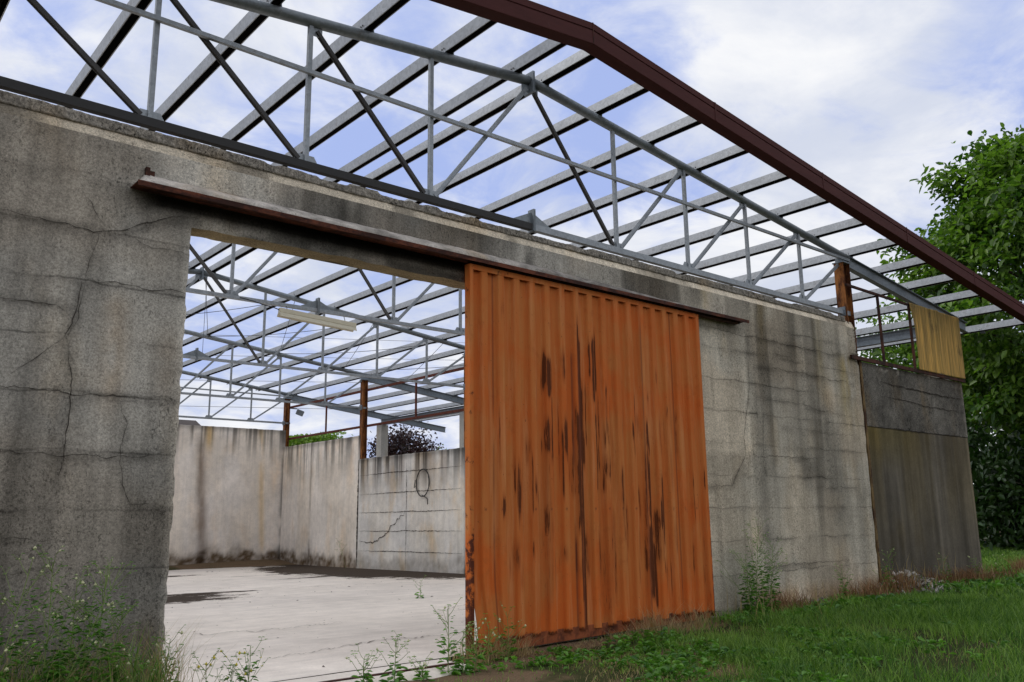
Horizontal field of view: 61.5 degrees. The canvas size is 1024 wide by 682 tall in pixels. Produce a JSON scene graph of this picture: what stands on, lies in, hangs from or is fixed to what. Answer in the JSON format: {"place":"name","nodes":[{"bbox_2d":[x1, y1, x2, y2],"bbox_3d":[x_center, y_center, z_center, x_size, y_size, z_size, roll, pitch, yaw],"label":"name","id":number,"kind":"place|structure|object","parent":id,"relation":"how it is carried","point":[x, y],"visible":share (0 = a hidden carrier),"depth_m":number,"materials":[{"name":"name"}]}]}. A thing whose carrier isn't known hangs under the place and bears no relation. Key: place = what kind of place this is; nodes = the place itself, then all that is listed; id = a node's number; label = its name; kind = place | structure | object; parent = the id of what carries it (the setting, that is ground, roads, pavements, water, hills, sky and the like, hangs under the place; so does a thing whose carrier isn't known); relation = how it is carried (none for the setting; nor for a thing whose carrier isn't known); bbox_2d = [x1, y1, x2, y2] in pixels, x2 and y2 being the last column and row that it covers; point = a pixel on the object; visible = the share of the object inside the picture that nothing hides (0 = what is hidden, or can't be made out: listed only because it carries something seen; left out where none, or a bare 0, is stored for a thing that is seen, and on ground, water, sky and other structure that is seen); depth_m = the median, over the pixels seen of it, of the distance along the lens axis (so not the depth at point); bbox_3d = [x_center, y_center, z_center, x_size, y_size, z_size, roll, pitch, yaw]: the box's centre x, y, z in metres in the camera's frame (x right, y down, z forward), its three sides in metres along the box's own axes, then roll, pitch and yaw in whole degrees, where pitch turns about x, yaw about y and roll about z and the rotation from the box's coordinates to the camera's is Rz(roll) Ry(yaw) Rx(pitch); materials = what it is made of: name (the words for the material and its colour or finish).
{"place":"outdoors","nodes":[
{"label":"outdoors","id":0,"kind":"place"},
{"bbox_2d":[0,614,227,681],"bbox_3d":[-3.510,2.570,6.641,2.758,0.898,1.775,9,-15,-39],"label":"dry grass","id":1,"kind":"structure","parent":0,"point":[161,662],"depth_m":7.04,"materials":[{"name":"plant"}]},
{"bbox_2d":[195,406,406,410],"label":"power line","id":2,"kind":"object","parent":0,"point":[266,407],"visible":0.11,"depth_m":64.28,"materials":[{"name":"metal"}]},
{"bbox_2d":[289,431,351,445],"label":"hedge","id":3,"kind":"object","parent":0,"point":[312,439],"visible":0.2,"depth_m":48.22,"materials":[{"name":"green plant"}]},
{"bbox_2d":[162,565,617,681],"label":"yard floor","id":4,"kind":"structure","parent":0,"point":[242,609],"depth_m":13.86,"materials":[{"name":"concrete"}]},
{"bbox_2d":[462,352,464,446],"bbox_3d":[-1.315,3.585,26.031,0.300,6.630,0.240,9,-15,-39],"label":"steel post","id":5,"kind":"object","parent":4,"relation":"on","point":[464,399],"visible":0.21,"depth_m":26.37,"materials":[{"name":"brown metal"}]},
{"bbox_3d":[1.799,1.298,29.226,8.009,1.182,0.120,9,-15,-39],"label":"rafter beam","id":6,"kind":"object","parent":5,"relation":"attached to","visible":0},
{"bbox_2d":[183,266,464,387],"bbox_3d":[-7.760,-0.681,21.355,17.316,2.385,0.200,9,-15,-39],"label":"roof truss","id":7,"kind":"object","parent":6,"relation":"attached to","point":[201,273],"visible":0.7,"depth_m":23.17,"materials":[{"name":"metal"}]},
{"bbox_2d":[0,0,9,21],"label":"roof purlin","id":8,"kind":"object","parent":7,"relation":"on","point":[4,5],"depth_m":9.41,"materials":[{"name":"metal"}]},
{"bbox_2d":[140,0,284,131],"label":"roof purlin","id":9,"kind":"object","parent":7,"relation":"on","point":[249,23],"visible":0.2,"depth_m":11.18,"materials":[{"name":"metal"}]},
{"bbox_2d":[212,0,409,149],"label":"roof purlin","id":10,"kind":"object","parent":7,"relation":"on","point":[376,16],"visible":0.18,"depth_m":11.49,"materials":[{"name":"metal"}]},
{"bbox_2d":[280,343,434,353],"bbox_3d":[-4.979,0.234,27.725,6.632,0.332,0.016,-7,-13,27],"label":"bracing wire","id":11,"kind":"object","parent":7,"relation":"attached to","point":[350,352],"visible":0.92,"depth_m":27.84,"materials":[{"name":"metal"}]},
{"bbox_2d":[188,39,565,268],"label":"roof purlin","id":12,"kind":"object","parent":7,"relation":"on","point":[530,58],"visible":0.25,"depth_m":13.38,"materials":[{"name":"metal"}]},
{"bbox_2d":[429,0,1023,322],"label":"roof verge","id":13,"kind":"structure","parent":12,"relation":"attached to","point":[596,42],"depth_m":13.03,"materials":[{"name":"metal"}]},
{"bbox_2d":[270,16,497,166],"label":"roof purlin","id":14,"kind":"object","parent":7,"relation":"on","point":[462,36],"visible":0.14,"depth_m":12.22,"materials":[{"name":"metal"}]},
{"bbox_2d":[186,50,594,286],"bbox_3d":[-7.508,-1.798,21.746,0.193,0.214,26.837,9,-15,-39],"label":"roof purlin","id":15,"kind":"object","parent":7,"relation":"on","point":[566,66],"visible":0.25,"depth_m":13.83,"materials":[{"name":"metal"}]},
{"bbox_2d":[186,83,648,318],"bbox_3d":[-6.667,-1.540,22.419,0.193,0.214,26.837,9,-15,-39],"label":"roof purlin","id":16,"kind":"object","parent":7,"relation":"on","point":[613,101],"visible":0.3,"depth_m":14.70,"materials":[{"name":"metal"}]},
{"bbox_2d":[183,116,700,345],"bbox_3d":[-5.743,-1.256,23.160,0.193,0.214,26.837,9,-15,-39],"label":"roof purlin","id":17,"kind":"object","parent":7,"relation":"on","point":[657,136],"visible":0.6,"depth_m":15.92,"materials":[{"name":"metal"}]},
{"bbox_2d":[183,145,747,366],"bbox_3d":[-4.819,-0.971,23.901,0.193,0.214,26.837,9,-15,-39],"label":"roof purlin","id":18,"kind":"object","parent":7,"relation":"on","point":[717,158],"visible":0.55,"depth_m":16.66,"materials":[{"name":"metal"}]},
{"bbox_2d":[197,171,789,378],"bbox_3d":[-3.910,-0.692,24.630,0.193,0.214,26.837,9,-15,-39],"label":"roof purlin","id":19,"kind":"object","parent":7,"relation":"on","point":[742,189],"visible":0.51,"depth_m":17.43,"materials":[{"name":"metal"}]},
{"bbox_2d":[226,195,828,384],"bbox_3d":[-2.963,-0.400,25.390,0.193,0.214,26.837,9,-15,-39],"label":"roof purlin","id":20,"kind":"object","parent":7,"relation":"on","point":[793,208],"visible":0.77,"depth_m":18.13,"materials":[{"name":"metal"}]},
{"bbox_2d":[256,218,863,390],"bbox_3d":[-2.000,-0.104,26.161,0.193,0.214,26.837,9,-15,-39],"label":"roof purlin","id":21,"kind":"object","parent":7,"relation":"on","point":[837,227],"visible":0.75,"depth_m":18.56,"materials":[{"name":"metal"}]},
{"bbox_2d":[284,238,897,395],"bbox_3d":[-1.038,0.192,26.933,0.193,0.214,26.837,9,-15,-39],"label":"roof purlin","id":22,"kind":"object","parent":6,"relation":"on","point":[852,252],"visible":0.37,"depth_m":19.01,"materials":[{"name":"metal"}]},
{"bbox_2d":[312,257,926,399],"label":"roof purlin","id":23,"kind":"object","parent":6,"relation":"on","point":[888,268],"visible":0.18,"depth_m":19.55,"materials":[{"name":"metal"}]},
{"bbox_2d":[339,274,954,405],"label":"roof purlin","id":24,"kind":"object","parent":6,"relation":"on","point":[925,282],"visible":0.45,"depth_m":20.10,"materials":[{"name":"metal"}]},
{"bbox_2d":[368,290,979,411],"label":"roof purlin","id":25,"kind":"object","parent":6,"relation":"on","point":[953,297],"visible":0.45,"depth_m":20.88,"materials":[{"name":"metal"}]},
{"bbox_2d":[387,305,1002,416],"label":"roof purlin","id":26,"kind":"object","parent":6,"relation":"on","point":[989,309],"visible":0.31,"depth_m":22.04,"materials":[{"name":"metal"}]},
{"bbox_2d":[415,318,1023,421],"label":"roof purlin","id":27,"kind":"object","parent":6,"relation":"on","point":[981,328],"visible":0.27,"depth_m":21.65,"materials":[{"name":"metal"}]},
{"bbox_2d":[0,0,1023,483],"label":"sky","id":28,"kind":"structure","parent":0,"point":[866,93],"materials":[{"name":"blue"}]},
{"bbox_2d":[447,602,732,663],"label":"dry grass","id":29,"kind":"structure","parent":0,"point":[651,624],"depth_m":10.96,"materials":[{"name":"plant"}]},
{"bbox_2d":[169,527,1023,681],"bbox_3d":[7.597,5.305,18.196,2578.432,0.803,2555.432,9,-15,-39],"label":"lawn","id":30,"kind":"structure","parent":0,"point":[489,673],"depth_m":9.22,"materials":[{"name":"plant"}]},
{"bbox_2d":[0,596,23,681],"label":"flowering weed","id":31,"kind":"object","parent":30,"relation":"on","point":[6,669],"visible":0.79,"depth_m":6.46,"materials":[{"name":"green plant"}]},
{"bbox_2d":[0,625,45,681],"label":"flowering weed","id":32,"kind":"object","parent":30,"relation":"on","point":[26,652],"visible":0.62,"depth_m":6.63,"materials":[{"name":"green plant"}]},
{"bbox_2d":[0,553,57,681],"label":"flowering weed","id":33,"kind":"object","parent":30,"relation":"on","point":[16,644],"visible":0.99,"depth_m":6.45,"materials":[{"name":"green plant"}]},
{"bbox_2d":[18,545,92,681],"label":"flowering weed","id":34,"kind":"object","parent":30,"relation":"on","point":[46,646],"visible":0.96,"depth_m":6.60,"materials":[{"name":"green plant"}]},
{"bbox_2d":[36,565,116,681],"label":"flowering weed","id":35,"kind":"object","parent":30,"relation":"on","point":[73,619],"visible":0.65,"depth_m":6.88,"materials":[{"name":"green plant"}]},
{"bbox_2d":[29,557,136,681],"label":"flowering weed","id":36,"kind":"object","parent":30,"relation":"on","point":[79,638],"visible":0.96,"depth_m":6.69,"materials":[{"name":"green plant"}]},
{"bbox_2d":[0,624,200,681],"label":"wild grass","id":37,"kind":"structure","parent":30,"relation":"on","point":[157,674],"depth_m":6.95,"materials":[{"name":"green plant"}]},
{"bbox_2d":[63,559,139,681],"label":"flowering weed","id":38,"kind":"object","parent":30,"relation":"on","point":[99,638],"visible":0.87,"depth_m":6.84,"materials":[{"name":"green plant"}]},
{"bbox_2d":[82,599,138,681],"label":"flowering weed","id":39,"kind":"object","parent":30,"relation":"on","point":[117,665],"visible":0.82,"depth_m":7.07,"materials":[{"name":"green plant"}]},
{"bbox_2d":[110,642,161,681],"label":"flowering weed","id":40,"kind":"object","parent":30,"relation":"on","point":[147,663],"visible":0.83,"depth_m":7.06,"materials":[{"name":"green plant"}]},
{"bbox_2d":[179,419,200,425],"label":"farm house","id":41,"kind":"structure","parent":30,"relation":"on","point":[188,422],"depth_m":61.21,"materials":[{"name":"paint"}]},
{"bbox_2d":[189,648,229,681],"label":"flowering weed","id":42,"kind":"object","parent":30,"relation":"on","point":[206,664],"visible":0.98,"depth_m":7.35,"materials":[{"name":"green plant"}]},
{"bbox_2d":[169,424,285,564],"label":"back wall","id":43,"kind":"structure","parent":30,"relation":"on","point":[227,500],"depth_m":33.44,"materials":[{"name":"concrete"}]},
{"bbox_2d":[209,658,254,681],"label":"flowering weed","id":44,"kind":"object","parent":30,"relation":"on","point":[233,670],"visible":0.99,"depth_m":7.45,"materials":[{"name":"green plant"}]},
{"bbox_2d":[220,636,270,681],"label":"flowering weed","id":45,"kind":"object","parent":30,"relation":"on","point":[239,678],"visible":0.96,"depth_m":7.55,"materials":[{"name":"green plant"}]},
{"bbox_2d":[282,397,290,446],"bbox_3d":[-9.331,5.573,35.267,0.300,6.630,0.240,9,-15,-39],"label":"steel post","id":46,"kind":"object","parent":30,"relation":"on","point":[286,417],"visible":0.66,"depth_m":35.72,"materials":[{"name":"brown metal"}]},
{"bbox_2d":[291,394,445,432],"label":"rafter beam","id":47,"kind":"structure","parent":46,"relation":"attached to","point":[372,414],"depth_m":38.49,"materials":[{"name":"grey metal"}]},
{"bbox_2d":[179,370,293,423],"bbox_3d":[-15.776,1.307,30.591,17.316,2.385,0.200,9,-15,-39],"label":"roof truss","id":48,"kind":"object","parent":47,"relation":"attached to","point":[248,386],"visible":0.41,"depth_m":34.34,"materials":[{"name":"metal"}]},
{"bbox_2d":[279,435,360,567],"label":"side wall","id":49,"kind":"structure","parent":30,"relation":"on","point":[319,515],"depth_m":32.36,"materials":[{"name":"concrete"}]},
{"bbox_2d":[359,377,368,458],"bbox_3d":[-5.326,4.580,30.652,0.300,6.630,0.240,9,-15,-39],"label":"steel post","id":50,"kind":"object","parent":30,"relation":"on","point":[363,416],"visible":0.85,"depth_m":31.00,"materials":[{"name":"brown metal"}]},
{"bbox_2d":[287,391,359,439],"bbox_3d":[-7.317,2.932,33.431,0.060,1.380,5.950,9,-15,-39],"label":"metal frame","id":51,"kind":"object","parent":50,"relation":"attached to","point":[332,431],"depth_m":33.22,"materials":[{"name":"orange paint"}]},
{"bbox_2d":[365,367,463,426],"bbox_3d":[-3.313,1.939,28.817,0.060,1.380,5.970,9,-15,-39],"label":"side window","id":52,"kind":"structure","parent":50,"relation":"attached to","point":[416,416],"depth_m":28.65,"materials":[{"name":"orange paint"}]},
{"bbox_2d":[368,378,463,404],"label":"rafter beam","id":53,"kind":"structure","parent":50,"relation":"on","point":[434,394],"depth_m":32.86,"materials":[{"name":"grey metal"}]},
{"bbox_2d":[181,329,370,408],"bbox_3d":[-11.771,0.314,25.977,17.316,2.385,0.200,9,-15,-39],"label":"roof truss","id":54,"kind":"object","parent":53,"relation":"attached to","point":[231,344],"visible":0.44,"depth_m":28.90,"materials":[{"name":"metal"}]},
{"bbox_2d":[346,648,381,681],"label":"flowering weed","id":55,"kind":"object","parent":30,"relation":"on","point":[368,678],"visible":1,"depth_m":8.25,"materials":[{"name":"green plant"}]},
{"bbox_2d":[279,659,471,681],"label":"concrete apron","id":56,"kind":"object","parent":30,"relation":"on","point":[434,672],"depth_m":8.78,"materials":[{"name":"concrete"}]},
{"bbox_2d":[139,624,184,681],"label":"flowering weed","id":57,"kind":"object","parent":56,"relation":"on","point":[181,633],"visible":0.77,"depth_m":7.39,"materials":[{"name":"green plant"}]},
{"bbox_2d":[321,662,454,681],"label":"floor rail","id":58,"kind":"object","parent":56,"relation":"on","point":[391,672],"visible":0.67,"depth_m":8.74,"materials":[{"name":"metal"}]},
{"bbox_2d":[376,425,387,456],"bbox_3d":[-5.787,6.634,38.114,0.360,5.805,0.400,9,-15,-39],"label":"concrete post","id":59,"kind":"object","parent":30,"relation":"on","point":[382,441],"visible":0.21,"depth_m":38.42,"materials":[{"name":"grey concrete"}]},
{"bbox_2d":[376,631,410,681],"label":"flowering weed","id":60,"kind":"object","parent":30,"relation":"on","point":[400,678],"visible":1,"depth_m":8.45,"materials":[{"name":"green plant"}]},
{"bbox_2d":[367,424,443,457],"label":"plum tree","id":61,"kind":"object","parent":30,"relation":"on","point":[404,445],"visible":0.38,"depth_m":52.74,"materials":[{"name":"purple plant"}]},
{"bbox_2d":[356,447,464,573],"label":"panelled wall","id":62,"kind":"structure","parent":30,"relation":"on","point":[402,525],"depth_m":27.68,"materials":[{"name":"concrete"}]},
{"bbox_2d":[414,469,429,503],"bbox_3d":[-2.880,4.635,27.408,0.046,1.126,0.868,9,-15,-39],"label":"cable loop","id":63,"kind":"object","parent":62,"relation":"hanging from","point":[428,485],"visible":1,"depth_m":27.29,"materials":[{"name":"black rubber"}]},
{"bbox_2d":[409,651,434,681],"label":"flowering weed","id":64,"kind":"object","parent":30,"relation":"on","point":[425,675],"visible":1,"depth_m":8.62,"materials":[{"name":"green plant"}]},
{"bbox_2d":[0,90,878,681],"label":"concrete wall","id":65,"kind":"structure","parent":30,"relation":"on","point":[94,256],"depth_m":8.26,"materials":[{"name":"grey concrete"}]},
{"bbox_2d":[130,167,748,324],"bbox_3d":[0.136,-0.990,11.286,9.760,0.285,0.242,9,-15,-39],"label":"sliding door rail","id":66,"kind":"object","parent":65,"relation":"attached to","point":[149,181],"visible":1,"depth_m":9.84,"materials":[{"name":"metal"}]},
{"bbox_2d":[465,263,714,655],"bbox_3d":[1.203,1.583,11.669,4.525,4.630,0.132,9,-15,-39],"label":"sliding door","id":67,"kind":"structure","parent":66,"relation":"hanging from","point":[587,513],"depth_m":11.37,"materials":[{"name":"orange paint"}]},
{"bbox_2d":[857,360,881,582],"bbox_3d":[6.899,2.562,16.584,0.075,4.450,0.042,9,-15,-39],"label":"joint strip","id":68,"kind":"object","parent":65,"relation":"attached to","point":[870,470],"visible":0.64,"depth_m":16.57,"materials":[{"name":"grey concrete"}]},
{"bbox_2d":[431,597,470,674],"bbox_3d":[-0.666,3.108,9.023,0.397,0.828,0.406,2,-12,-15],"label":"flowering weed","id":69,"kind":"object","parent":30,"relation":"on","point":[457,671],"visible":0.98,"depth_m":8.99,"materials":[{"name":"green plant"}]},
{"bbox_2d":[459,411,463,447],"bbox_3d":[-1.782,5.641,33.500,0.360,5.805,0.400,9,-15,-39],"label":"concrete post","id":70,"kind":"object","parent":30,"relation":"on","point":[461,429],"depth_m":33.87,"materials":[{"name":"grey concrete"}]},
{"bbox_2d":[449,621,476,674],"bbox_3d":[-0.505,3.217,9.005,0.321,0.549,0.306,-2,-12,8],"label":"flowering weed","id":71,"kind":"object","parent":30,"relation":"on","point":[468,667],"visible":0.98,"depth_m":8.96,"materials":[{"name":"green plant"}]},
{"bbox_2d":[460,613,487,672],"bbox_3d":[-0.406,3.228,9.156,0.290,0.641,0.369,2,-12,-12],"label":"flowering weed","id":72,"kind":"object","parent":30,"relation":"on","point":[481,665],"visible":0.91,"depth_m":9.12,"materials":[{"name":"green plant"}]},
{"bbox_2d":[479,623,501,664],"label":"flowering weed","id":73,"kind":"object","parent":30,"relation":"on","point":[490,653],"visible":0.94,"depth_m":9.57,"materials":[{"name":"green plant"}]},
{"bbox_2d":[492,604,525,659],"bbox_3d":[-0.018,3.319,9.760,0.386,0.690,0.333,-2,-12,8],"label":"flowering weed","id":74,"kind":"object","parent":30,"relation":"on","point":[512,649],"visible":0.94,"depth_m":9.73,"materials":[{"name":"green plant"}]},
{"bbox_2d":[715,549,772,618],"bbox_3d":[3.536,3.679,12.929,0.616,1.062,0.709,9,-15,-39],"label":"leafy weed","id":75,"kind":"object","parent":30,"relation":"on","point":[746,597],"visible":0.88,"depth_m":12.95,"materials":[{"name":"green plant"}]},
{"bbox_2d":[484,599,1007,681],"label":"ground weeds","id":76,"kind":"object","parent":30,"relation":"on","point":[648,662],"visible":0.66,"depth_m":9.41,"materials":[{"name":"green plant"}]},
{"bbox_2d":[729,519,784,613],"bbox_3d":[3.770,3.469,13.157,0.762,1.508,0.884,2,-12,-11],"label":"leafy weed","id":77,"kind":"object","parent":30,"relation":"on","point":[764,594],"visible":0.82,"depth_m":13.18,"materials":[{"name":"green plant"}]},
{"bbox_2d":[749,534,786,613],"bbox_3d":[4.029,3.670,13.504,0.610,1.247,0.698,-4,-12,17],"label":"leafy weed","id":78,"kind":"object","parent":30,"relation":"on","point":[770,587],"visible":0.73,"depth_m":13.41,"materials":[{"name":"green plant"}]},
{"bbox_2d":[832,563,852,598],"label":"leafy weed","id":79,"kind":"object","parent":30,"relation":"on","point":[845,588],"visible":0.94,"depth_m":14.76,"materials":[{"name":"green plant"}]},
{"bbox_2d":[832,258,857,362],"bbox_3d":[6.708,1.595,16.788,0.300,6.630,0.240,9,-15,-39],"label":"steel post","id":80,"kind":"object","parent":30,"relation":"on","point":[843,292],"visible":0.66,"depth_m":17.28,"materials":[{"name":"brown metal"}]},
{"bbox_2d":[0,0,850,315],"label":"roof truss","id":81,"kind":"object","parent":80,"relation":"on","point":[316,26],"visible":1,"depth_m":10.86,"materials":[{"name":"grey metal"}]},
{"bbox_2d":[57,0,152,108],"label":"roof purlin","id":82,"kind":"object","parent":81,"relation":"on","point":[124,23],"visible":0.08,"depth_m":10.46,"materials":[{"name":"metal"}]},
{"bbox_2d":[848,255,967,332],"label":"rafter beam","id":83,"kind":"structure","parent":80,"relation":"attached to","point":[877,279],"depth_m":18.74,"materials":[{"name":"grey metal"}]},
{"bbox_2d":[761,569,967,615],"bbox_3d":[6.898,4.411,15.392,8.276,0.487,1.367,9,-15,-39],"label":"rubble","id":84,"kind":"object","parent":30,"relation":"on","point":[927,581],"visible":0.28,"depth_m":16.13,"materials":[{"name":"stone"}]},
{"bbox_2d":[727,552,1023,618],"bbox_3d":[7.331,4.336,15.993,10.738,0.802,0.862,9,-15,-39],"label":"dry grass","id":85,"kind":"structure","parent":30,"relation":"on","point":[860,585],"depth_m":15.50,"materials":[{"name":"plant"}]},
{"bbox_2d":[873,548,897,591],"bbox_3d":[6.862,4.214,15.777,0.342,0.830,0.418,9,-15,-39],"label":"leafy weed","id":86,"kind":"object","parent":30,"relation":"on","point":[887,570],"visible":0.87,"depth_m":15.74,"materials":[{"name":"green plant"}]},
{"bbox_2d":[766,573,1023,620],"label":"ground weeds","id":87,"kind":"object","parent":30,"relation":"on","point":[972,580],"visible":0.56,"depth_m":14.15,"materials":[{"name":"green plant"}]},
{"bbox_2d":[806,543,1023,625],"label":"grass","id":88,"kind":"structure","parent":30,"relation":"on","point":[986,552],"depth_m":15.74,"materials":[{"name":"green plant"}]},
{"bbox_2d":[862,362,982,581],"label":"concrete wall","id":89,"kind":"structure","parent":30,"relation":"on","point":[925,507],"depth_m":17.95,"materials":[{"name":"concrete"}]},
{"bbox_2d":[844,283,965,382],"bbox_3d":[8.522,-0.089,18.470,5.140,1.525,0.046,9,-15,-39],"label":"glazing frame","id":90,"kind":"object","parent":89,"relation":"on","point":[883,362],"visible":0.99,"depth_m":17.90,"materials":[{"name":"metal"}]},
{"bbox_2d":[909,302,965,378],"bbox_3d":[9.524,0.016,19.239,2.413,1.457,0.050,9,-15,-39],"label":"fibreglass sheet","id":91,"kind":"object","parent":90,"relation":"attached to","point":[938,341],"visible":1,"depth_m":19.24,"materials":[{"name":"yellow plastic"}]},
{"bbox_2d":[855,302,995,450],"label":"garden tree","id":92,"kind":"object","parent":30,"relation":"on","point":[892,356],"visible":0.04,"depth_m":50.43,"materials":[{"name":"green plant"}]},
{"bbox_2d":[876,122,1023,470],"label":"broadleaf tree","id":93,"kind":"object","parent":30,"relation":"on","point":[981,226],"visible":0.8,"depth_m":28.21,"materials":[{"name":"green plant"}]},
{"bbox_2d":[909,351,1022,544],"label":"evergreen shrub","id":94,"kind":"object","parent":30,"relation":"on","point":[973,444],"visible":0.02,"depth_m":33.54,"materials":[{"name":"green plant"}]},
{"bbox_2d":[969,421,1023,550],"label":"evergreen shrub","id":95,"kind":"object","parent":30,"relation":"on","point":[1001,512],"visible":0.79,"depth_m":30.07,"materials":[{"name":"green plant"}]},
{"bbox_2d":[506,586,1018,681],"bbox_3d":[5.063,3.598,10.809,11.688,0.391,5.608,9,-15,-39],"label":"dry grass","id":96,"kind":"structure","parent":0,"point":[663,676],"depth_m":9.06,"materials":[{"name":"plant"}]},
{"bbox_3d":[2.229,4.646,28.878,0.360,5.805,0.400,9,-15,-39],"label":"concrete post","id":97,"kind":"object","parent":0,"visible":0},
{"bbox_2d":[381,327,915,424],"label":"eave beam","id":98,"kind":"structure","parent":97,"relation":"on","point":[888,337],"depth_m":21.61,"materials":[{"name":"metal"}]},
{"bbox_3d":[2.703,2.589,21.402,0.300,6.630,0.240,9,-15,-39],"label":"steel post","id":99,"kind":"object","parent":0,"visible":0},
{"bbox_3d":[5.817,0.302,24.597,8.009,1.182,0.120,9,-15,-39],"label":"rafter beam","id":100,"kind":"object","parent":99,"relation":"attached to","visible":0},
{"bbox_2d":[186,243,464,335],"bbox_3d":[-3.742,-1.677,16.726,17.316,2.385,0.200,9,-15,-39],"label":"roof truss","id":101,"kind":"object","parent":100,"relation":"attached to","point":[317,306],"visible":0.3,"depth_m":16.50,"materials":[{"name":"metal"}]},
{"bbox_2d":[277,306,356,331],"bbox_3d":[-3.679,-0.424,16.350,1.608,0.294,0.150,9,-15,-39],"label":"batten light","id":102,"kind":"object","parent":101,"relation":"hanging from","point":[290,314],"visible":1,"depth_m":16.28,"materials":[{"name":"beige metal"}]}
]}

